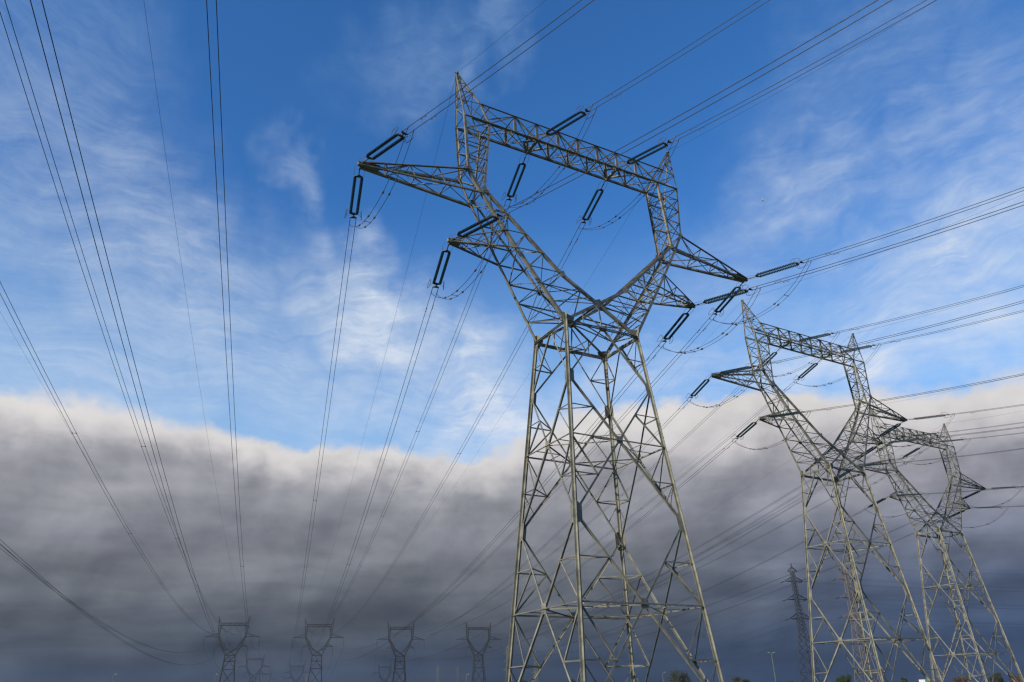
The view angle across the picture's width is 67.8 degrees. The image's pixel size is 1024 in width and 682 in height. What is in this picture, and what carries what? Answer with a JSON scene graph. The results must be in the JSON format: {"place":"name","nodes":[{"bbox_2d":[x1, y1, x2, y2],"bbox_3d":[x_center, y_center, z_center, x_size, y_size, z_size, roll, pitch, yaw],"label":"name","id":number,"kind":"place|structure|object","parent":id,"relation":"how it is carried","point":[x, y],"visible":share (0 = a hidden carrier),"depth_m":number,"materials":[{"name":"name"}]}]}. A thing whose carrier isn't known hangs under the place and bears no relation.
{"place":"outdoors","nodes":[
{"label":"outdoors","id":0,"kind":"place"},
{"bbox_2d":[0,0,1023,681],"label":"sky","id":1,"kind":"structure","parent":0,"point":[922,120],"materials":[{"name":"blue"}]},
{"label":"ground","id":2,"kind":"structure","parent":0,"visible":0},
{"bbox_2d":[205,616,259,681],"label":"lattice pylon","id":3,"kind":"object","parent":2,"relation":"on","point":[238,646],"visible":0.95,"depth_m":377.60,"materials":[{"name":"metal"}]},
{"bbox_2d":[0,547,191,652],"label":"twin conductor","id":4,"kind":"object","parent":3,"relation":"attached to","point":[71,602],"visible":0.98,"depth_m":145.69,"materials":[{"name":"metal"}]},
{"bbox_2d":[144,4,236,586],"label":"earth wire","id":5,"kind":"object","parent":3,"relation":"attached to","point":[176,230],"visible":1,"depth_m":73.17,"materials":[{"name":"metal"}]},
{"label":"insulator string","id":6,"kind":"object","parent":3,"relation":"hanging from","visible":0},
{"bbox_2d":[0,0,236,634],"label":"twin conductor","id":7,"kind":"object","parent":6,"relation":"attached to","point":[83,254],"visible":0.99,"depth_m":63.71,"materials":[{"name":"metal"}]},
{"bbox_2d":[240,655,269,681],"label":"lattice pylon","id":8,"kind":"object","parent":2,"relation":"on","point":[248,672],"visible":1,"depth_m":651.28,"materials":[{"name":"metal"}]},
{"bbox_2d":[293,618,343,681],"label":"lattice pylon","id":9,"kind":"object","parent":2,"relation":"on","point":[309,644],"visible":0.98,"depth_m":395.19,"materials":[{"name":"metal"}]},
{"bbox_2d":[328,82,454,561],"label":"earth wire","id":10,"kind":"object","parent":9,"relation":"attached to","point":[403,283],"visible":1,"depth_m":92.86,"materials":[{"name":"metal"}]},
{"bbox_2d":[349,188,645,611],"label":"earth wire","id":11,"kind":"object","parent":9,"relation":"attached to","point":[541,354],"visible":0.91,"depth_m":115.12,"materials":[{"name":"metal"}]},
{"bbox_2d":[377,664,391,681],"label":"lattice pylon","id":12,"kind":"object","parent":2,"relation":"on","point":[380,675],"visible":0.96,"depth_m":841.92,"materials":[{"name":"metal"}]},
{"bbox_2d":[377,621,423,681],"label":"lattice pylon","id":13,"kind":"object","parent":2,"relation":"on","point":[403,656],"visible":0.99,"depth_m":419.80,"materials":[{"name":"metal"}]},
{"bbox_2d":[456,623,500,681],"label":"lattice pylon","id":14,"kind":"object","parent":2,"relation":"on","point":[486,645],"visible":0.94,"depth_m":434.17,"materials":[{"name":"metal"}]},
{"bbox_2d":[357,71,747,681],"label":"lattice pylon","id":15,"kind":"object","parent":2,"relation":"on","point":[566,320],"visible":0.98,"depth_m":61.94,"materials":[{"name":"metal"}]},
{"bbox_2d":[30,0,235,662],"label":"twin conductor","id":16,"kind":"object","parent":15,"relation":"attached to","point":[106,255],"visible":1,"depth_m":47.17,"materials":[{"name":"metal"}]},
{"bbox_2d":[206,0,258,649],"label":"twin conductor","id":17,"kind":"object","parent":15,"relation":"attached to","point":[227,255],"visible":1,"depth_m":55.83,"materials":[{"name":"metal"}]},
{"bbox_2d":[344,165,364,225],"bbox_3d":[-12.757,-11.912,62.313,1.428,0.620,7.038,5,-35,-14],"label":"insulator string","id":18,"kind":"object","parent":15,"relation":"attached to","point":[355,177],"visible":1,"depth_m":62.40,"materials":[{"name":"teal glass"}]},
{"bbox_2d":[293,228,354,647],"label":"twin conductor","id":19,"kind":"object","parent":18,"relation":"attached to","point":[326,399],"visible":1,"depth_m":87.37,"materials":[{"name":"metal"}]},
{"bbox_2d":[349,131,413,228],"bbox_3d":[-10.417,-11.332,59.148,0.660,2.572,13.384,12,-29,-26],"label":"jumper loop","id":20,"kind":"object","parent":18,"relation":"hanging from","point":[389,193],"visible":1,"depth_m":56.91,"materials":[{"name":"metal"}]},
{"bbox_2d":[359,127,413,163],"bbox_3d":[-9.528,-14.517,56.953,1.428,0.620,7.038,20,-24,-37],"label":"insulator string","id":21,"kind":"object","parent":15,"relation":"attached to","point":[388,140],"visible":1,"depth_m":56.52,"materials":[{"name":"teal glass"}]},
{"bbox_2d":[408,0,593,129],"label":"twin conductor","id":22,"kind":"object","parent":21,"relation":"attached to","point":[421,118],"visible":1,"depth_m":47.08,"materials":[{"name":"metal"}]},
{"bbox_2d":[427,244,450,293],"bbox_3d":[-5.895,-6.112,63.656,1.428,0.620,7.038,6,-35,-15],"label":"insulator string","id":23,"kind":"object","parent":15,"relation":"attached to","point":[444,267],"visible":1,"depth_m":63.73,"materials":[{"name":"teal glass"}]},
{"bbox_2d":[310,294,436,657],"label":"twin conductor","id":24,"kind":"object","parent":23,"relation":"attached to","point":[384,446],"visible":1,"depth_m":89.33,"materials":[{"name":"metal"}]},
{"bbox_2d":[431,214,508,299],"bbox_3d":[-3.576,-5.581,60.484,0.660,2.574,13.423,12,-28,-26],"label":"jumper loop","id":25,"kind":"object","parent":23,"relation":"hanging from","point":[477,267],"visible":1,"depth_m":58.22,"materials":[{"name":"metal"}]},
{"bbox_2d":[449,209,508,240],"bbox_3d":[-2.669,-8.768,58.295,1.428,0.620,7.038,19,-24,-37],"label":"insulator string","id":26,"kind":"object","parent":15,"relation":"attached to","point":[477,224],"visible":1,"depth_m":57.88,"materials":[{"name":"teal glass"}]},
{"bbox_2d":[505,0,891,212],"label":"twin conductor","id":27,"kind":"object","parent":26,"relation":"attached to","point":[708,99],"visible":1,"depth_m":42.73,"materials":[{"name":"metal"}]},
{"bbox_2d":[501,154,528,206],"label":"insulator string","id":28,"kind":"object","parent":15,"relation":"attached to","point":[518,181],"visible":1,"depth_m":73.52,"materials":[{"name":"teal glass"}]},
{"bbox_2d":[318,207,508,633],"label":"twin conductor","id":29,"kind":"object","parent":28,"relation":"attached to","point":[426,405],"visible":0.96,"depth_m":107.89,"materials":[{"name":"metal"}]},
{"bbox_2d":[538,105,596,140],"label":"insulator string","id":30,"kind":"object","parent":15,"relation":"attached to","point":[565,121],"visible":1,"depth_m":66.17,"materials":[{"name":"teal glass"}]},
{"bbox_2d":[512,107,595,207],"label":"jumper loop","id":31,"kind":"object","parent":30,"relation":"hanging from","point":[561,163],"visible":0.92,"depth_m":66.82,"materials":[{"name":"metal"}]},
{"bbox_2d":[592,0,769,106],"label":"twin conductor","id":32,"kind":"object","parent":30,"relation":"attached to","point":[679,51],"visible":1,"depth_m":57.29,"materials":[{"name":"metal"}]},
{"bbox_2d":[576,181,606,228],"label":"insulator string","id":33,"kind":"object","parent":15,"relation":"attached to","point":[594,206],"visible":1,"depth_m":77.48,"materials":[{"name":"teal glass"}]},
{"bbox_2d":[330,229,581,634],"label":"twin conductor","id":34,"kind":"object","parent":33,"relation":"attached to","point":[480,412],"visible":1,"depth_m":112.39,"materials":[{"name":"metal"}]},
{"bbox_2d":[618,137,678,168],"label":"insulator string","id":35,"kind":"object","parent":15,"relation":"attached to","point":[650,153],"visible":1,"depth_m":70.02,"materials":[{"name":"teal glass"}]},
{"bbox_2d":[581,140,678,229],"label":"jumper loop","id":36,"kind":"object","parent":35,"relation":"hanging from","point":[637,196],"visible":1,"depth_m":71.22,"materials":[{"name":"metal"}]},
{"bbox_2d":[675,0,935,138],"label":"twin conductor","id":37,"kind":"object","parent":35,"relation":"attached to","point":[806,67],"visible":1,"depth_m":58.67,"materials":[{"name":"metal"}]},
{"bbox_2d":[657,308,693,346],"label":"insulator string","id":38,"kind":"object","parent":15,"relation":"attached to","point":[687,314],"visible":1,"depth_m":74.97,"materials":[{"name":"teal glass"}]},
{"bbox_2d":[332,346,662,659],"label":"twin conductor","id":39,"kind":"object","parent":38,"relation":"attached to","point":[537,489],"visible":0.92,"depth_m":107.37,"materials":[{"name":"metal"}]},
{"bbox_2d":[708,282,742,319],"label":"insulator string","id":40,"kind":"object","parent":15,"relation":"attached to","point":[722,303],"visible":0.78,"depth_m":80.92,"materials":[{"name":"teal glass"}]},
{"bbox_2d":[359,319,712,648],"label":"twin conductor","id":41,"kind":"object","parent":40,"relation":"attached to","point":[585,459],"visible":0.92,"depth_m":106.16,"materials":[{"name":"metal"}]},
{"bbox_2d":[693,285,760,305],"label":"insulator string","id":42,"kind":"object","parent":15,"relation":"attached to","point":[720,297],"visible":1,"depth_m":69.22,"materials":[{"name":"teal glass"}]},
{"bbox_2d":[659,288,760,353],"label":"jumper loop","id":43,"kind":"object","parent":42,"relation":"hanging from","point":[726,334],"visible":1,"depth_m":69.64,"materials":[{"name":"metal"}]},
{"bbox_2d":[758,201,1023,287],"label":"twin conductor","id":44,"kind":"object","parent":42,"relation":"attached to","point":[894,244],"visible":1,"depth_m":58.26,"materials":[{"name":"metal"}]},
{"bbox_2d":[747,258,810,279],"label":"insulator string","id":45,"kind":"object","parent":15,"relation":"attached to","point":[788,265],"visible":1,"depth_m":74.72,"materials":[{"name":"teal glass"}]},
{"bbox_2d":[711,261,810,324],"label":"jumper loop","id":46,"kind":"object","parent":45,"relation":"hanging from","point":[769,307],"visible":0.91,"depth_m":75.15,"materials":[{"name":"metal"}]},
{"bbox_2d":[809,187,1023,260],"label":"twin conductor","id":47,"kind":"object","parent":45,"relation":"attached to","point":[917,226],"visible":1,"depth_m":65.26,"materials":[{"name":"metal"}]},
{"bbox_2d":[673,1,934,149],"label":"earth wire","id":48,"kind":"object","parent":15,"relation":"attached to","point":[811,73],"visible":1,"depth_m":67.88,"materials":[{"name":"metal"}]},
{"bbox_2d":[668,670,691,681],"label":"tree","id":49,"kind":"object","parent":2,"relation":"on","point":[679,679],"visible":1,"depth_m":213.85,"materials":[{"name":"green plant"}]},
{"bbox_2d":[731,676,749,681],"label":"tree","id":50,"kind":"object","parent":2,"relation":"on","point":[739,679],"visible":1,"depth_m":236.46,"materials":[{"name":"green plant"}]},
{"bbox_2d":[785,564,823,681],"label":"lattice mast","id":51,"kind":"object","parent":2,"relation":"on","point":[796,590],"visible":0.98,"depth_m":268.94,"materials":[{"name":"metal"}]},
{"bbox_2d":[711,299,942,681],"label":"lattice pylon","id":52,"kind":"object","parent":2,"relation":"on","point":[857,583],"visible":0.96,"depth_m":103.48,"materials":[{"name":"metal"}]},
{"bbox_2d":[687,376,711,400],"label":"insulator string","id":53,"kind":"object","parent":52,"relation":"attached to","point":[696,389],"visible":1,"depth_m":103.41,"materials":[{"name":"teal glass"}]},
{"bbox_2d":[382,400,686,650],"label":"twin conductor","id":54,"kind":"object","parent":53,"relation":"attached to","point":[565,524],"visible":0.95,"depth_m":141.18,"materials":[{"name":"metal"}]},
{"bbox_2d":[712,363,760,374],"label":"insulator string","id":55,"kind":"object","parent":52,"relation":"attached to","point":[736,370],"visible":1,"depth_m":97.78,"materials":[{"name":"teal glass"}]},
{"bbox_2d":[688,367,760,407],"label":"jumper loop","id":56,"kind":"object","parent":55,"relation":"hanging from","point":[732,397],"visible":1,"depth_m":98.16,"materials":[{"name":"metal"}]},
{"bbox_2d":[759,300,1023,365],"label":"twin conductor","id":57,"kind":"object","parent":55,"relation":"attached to","point":[894,334],"visible":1,"depth_m":83.15,"materials":[{"name":"metal"}]},
{"bbox_2d":[732,418,758,441],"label":"insulator string","id":58,"kind":"object","parent":52,"relation":"attached to","point":[738,436],"visible":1,"depth_m":104.95,"materials":[{"name":"teal glass"}]},
{"bbox_2d":[386,441,733,660],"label":"twin conductor","id":59,"kind":"object","parent":58,"relation":"attached to","point":[597,552],"visible":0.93,"depth_m":137.52,"materials":[{"name":"metal"}]},
{"bbox_2d":[754,348,779,372],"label":"insulator string","id":60,"kind":"object","parent":52,"relation":"attached to","point":[768,358],"visible":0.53,"depth_m":113.92,"materials":[{"name":"teal glass"}]},
{"bbox_2d":[403,385,741,636],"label":"twin conductor","id":61,"kind":"object","parent":60,"relation":"attached to","point":[607,506],"visible":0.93,"depth_m":158.34,"materials":[{"name":"metal"}]},
{"bbox_2d":[762,409,810,417],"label":"insulator string","id":62,"kind":"object","parent":52,"relation":"attached to","point":[782,414],"visible":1,"depth_m":99.04,"materials":[{"name":"teal glass"}]},
{"bbox_2d":[734,412,809,449],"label":"jumper loop","id":63,"kind":"object","parent":62,"relation":"hanging from","point":[774,444],"visible":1,"depth_m":100.95,"materials":[{"name":"metal"}]},
{"bbox_2d":[809,373,1023,411],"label":"twin conductor","id":64,"kind":"object","parent":62,"relation":"attached to","point":[918,393],"visible":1,"depth_m":87.17,"materials":[{"name":"metal"}]},
{"bbox_2d":[793,359,821,382],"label":"insulator string","id":65,"kind":"object","parent":52,"relation":"attached to","point":[806,372],"visible":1,"depth_m":118.85,"materials":[{"name":"teal glass"}]},
{"bbox_2d":[414,383,794,636],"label":"twin conductor","id":66,"kind":"object","parent":65,"relation":"attached to","point":[650,500],"visible":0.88,"depth_m":157.94,"materials":[{"name":"metal"}]},
{"bbox_2d":[792,331,837,342],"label":"insulator string","id":67,"kind":"object","parent":52,"relation":"attached to","point":[817,336],"visible":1,"depth_m":107.39,"materials":[{"name":"teal glass"}]},
{"bbox_2d":[838,285,1022,332],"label":"twin conductor","id":68,"kind":"object","parent":67,"relation":"attached to","point":[931,309],"visible":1,"depth_m":96.29,"materials":[{"name":"metal"}]},
{"bbox_2d":[833,343,880,353],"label":"insulator string","id":69,"kind":"object","parent":52,"relation":"attached to","point":[859,348],"visible":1,"depth_m":111.44,"materials":[{"name":"teal glass"}]},
{"bbox_2d":[794,346,879,386],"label":"jumper loop","id":70,"kind":"object","parent":69,"relation":"hanging from","point":[844,378],"visible":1,"depth_m":113.68,"materials":[{"name":"metal"}]},
{"bbox_2d":[879,310,1023,344],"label":"twin conductor","id":71,"kind":"object","parent":69,"relation":"attached to","point":[954,328],"visible":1,"depth_m":101.87,"materials":[{"name":"metal"}]},
{"bbox_2d":[849,445,879,462],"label":"insulator string","id":72,"kind":"object","parent":52,"relation":"attached to","point":[870,449],"visible":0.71,"depth_m":115.94,"materials":[{"name":"teal glass"}]},
{"bbox_2d":[417,463,847,659],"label":"twin conductor","id":73,"kind":"object","parent":72,"relation":"attached to","point":[667,571],"visible":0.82,"depth_m":157.15,"materials":[{"name":"metal"}]},
{"bbox_2d":[748,194,1023,298],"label":"earth wire","id":74,"kind":"object","parent":52,"relation":"attached to","point":[886,249],"visible":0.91,"depth_m":95.21,"materials":[{"name":"metal"}]},
{"bbox_2d":[876,421,901,439],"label":"insulator string","id":75,"kind":"object","parent":52,"relation":"attached to","point":[890,429],"visible":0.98,"depth_m":122.00,"materials":[{"name":"teal glass"}]},
{"bbox_2d":[428,441,873,649],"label":"twin conductor","id":76,"kind":"object","parent":75,"relation":"attached to","point":[682,555],"visible":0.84,"depth_m":168.23,"materials":[{"name":"metal"}]},
{"bbox_2d":[885,436,931,442],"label":"insulator string","id":77,"kind":"object","parent":52,"relation":"attached to","point":[909,440],"visible":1,"depth_m":110.58,"materials":[{"name":"black glass"}]},
{"bbox_2d":[859,439,931,470],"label":"jumper loop","id":78,"kind":"object","parent":77,"relation":"hanging from","point":[899,465],"visible":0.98,"depth_m":111.64,"materials":[{"name":"metal"}]},
{"bbox_2d":[930,426,1023,437],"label":"twin conductor","id":79,"kind":"object","parent":77,"relation":"attached to","point":[976,432],"visible":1,"depth_m":104.16,"materials":[{"name":"metal"}]},
{"bbox_2d":[908,412,954,419],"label":"insulator string","id":80,"kind":"object","parent":52,"relation":"attached to","point":[935,416],"visible":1,"depth_m":116.48,"materials":[{"name":"black glass"}]},
{"bbox_2d":[875,415,954,446],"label":"jumper loop","id":81,"kind":"object","parent":80,"relation":"hanging from","point":[924,440],"visible":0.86,"depth_m":117.49,"materials":[{"name":"metal"}]},
{"bbox_2d":[836,675,851,681],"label":"tree","id":82,"kind":"object","parent":2,"relation":"on","point":[844,679],"visible":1,"depth_m":226.90,"materials":[{"name":"green plant"}]},
{"bbox_2d":[837,566,879,681],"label":"lattice mast","id":83,"kind":"object","parent":2,"relation":"on","point":[850,597],"visible":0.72,"depth_m":266.76,"materials":[{"name":"metal"}]},
{"bbox_2d":[858,406,1023,681],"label":"lattice pylon","id":84,"kind":"object","parent":2,"relation":"on","point":[939,530],"visible":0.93,"depth_m":145.19,"materials":[{"name":"metal"}]},
{"bbox_2d":[864,497,886,509],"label":"insulator string","id":85,"kind":"object","parent":84,"relation":"attached to","point":[878,501],"visible":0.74,"depth_m":146.33,"materials":[{"name":"teal glass"}]},
{"bbox_2d":[479,509,863,658],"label":"twin conductor","id":86,"kind":"object","parent":85,"relation":"attached to","point":[704,590],"visible":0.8,"depth_m":193.75,"materials":[{"name":"metal"}]},
{"bbox_2d":[857,461,895,465],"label":"insulator string","id":87,"kind":"object","parent":84,"relation":"attached to","point":[884,463],"visible":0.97,"depth_m":139.06,"materials":[{"name":"teal glass"}]},
{"bbox_2d":[895,448,1021,462],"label":"twin conductor","id":88,"kind":"object","parent":87,"relation":"attached to","point":[961,456],"visible":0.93,"depth_m":129.26,"materials":[{"name":"metal"}]},
{"bbox_2d":[890,492,927,495],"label":"insulator string","id":89,"kind":"object","parent":84,"relation":"attached to","point":[909,494],"visible":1,"depth_m":140.70,"materials":[{"name":"black glass"}]},
{"bbox_2d":[928,486,1023,493],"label":"twin conductor","id":90,"kind":"object","parent":89,"relation":"attached to","point":[974,490],"visible":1,"depth_m":132.92,"materials":[{"name":"metal"}]},
{"bbox_2d":[899,445,923,459],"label":"insulator string","id":91,"kind":"object","parent":84,"relation":"attached to","point":[911,452],"visible":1,"depth_m":160.53,"materials":[{"name":"black glass"}]},
{"bbox_2d":[488,459,900,636],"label":"twin conductor","id":92,"kind":"object","parent":91,"relation":"attached to","point":[731,551],"visible":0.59,"depth_m":208.96,"materials":[{"name":"metal"}]},
{"bbox_2d":[906,431,943,436],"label":"insulator string","id":93,"kind":"object","parent":84,"relation":"attached to","point":[924,435],"visible":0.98,"depth_m":149.43,"materials":[{"name":"black glass"}]},
{"bbox_2d":[942,509,967,520],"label":"insulator string","id":94,"kind":"object","parent":84,"relation":"attached to","point":[955,514],"visible":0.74,"depth_m":157.97,"materials":[{"name":"black glass"}]},
{"bbox_2d":[494,523,936,657],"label":"twin conductor","id":95,"kind":"object","parent":94,"relation":"attached to","point":[750,600],"visible":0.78,"depth_m":215.83,"materials":[{"name":"metal"}]},
{"bbox_2d":[958,490,979,499],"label":"insulator string","id":96,"kind":"object","parent":84,"relation":"attached to","point":[976,492],"visible":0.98,"depth_m":163.67,"materials":[{"name":"black glass"}]},
{"bbox_2d":[522,504,951,648],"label":"twin conductor","id":97,"kind":"object","parent":96,"relation":"attached to","point":[771,581],"visible":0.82,"depth_m":217.01,"materials":[{"name":"metal"}]},
{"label":"insulator string","id":98,"kind":"object","parent":84,"relation":"hanging from","visible":0},
{"bbox_2d":[481,483,830,648],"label":"twin conductor","id":99,"kind":"object","parent":98,"relation":"attached to","point":[697,561],"visible":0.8,"depth_m":182.95,"materials":[{"name":"metal"}]},
{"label":"insulator string","id":100,"kind":"object","parent":84,"relation":"hanging from","visible":0},
{"bbox_2d":[478,454,873,636],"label":"twin conductor","id":101,"kind":"object","parent":100,"relation":"attached to","point":[716,546],"visible":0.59,"depth_m":202.28,"materials":[{"name":"metal"}]},
{"bbox_2d":[952,676,968,681],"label":"tree","id":102,"kind":"object","parent":2,"relation":"on","point":[958,679],"visible":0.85,"depth_m":244.91,"materials":[{"name":"brown plant"}]},
{"bbox_2d":[988,672,1006,681],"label":"tree","id":103,"kind":"object","parent":2,"relation":"on","point":[998,677],"visible":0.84,"depth_m":231.09,"materials":[{"name":"green plant"}]},
{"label":"insulator string","id":104,"kind":"object","parent":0,"visible":0},
{"bbox_2d":[1,540,208,664],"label":"twin conductor","id":105,"kind":"object","parent":104,"relation":"attached to","point":[74,604],"visible":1,"depth_m":122.25,"materials":[{"name":"metal"}]},
{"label":"insulator string","id":106,"kind":"object","parent":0,"visible":0},
{"bbox_2d":[0,282,221,634],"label":"twin conductor","id":107,"kind":"object","parent":106,"relation":"attached to","point":[73,427],"visible":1,"depth_m":91.05,"materials":[{"name":"metal"}]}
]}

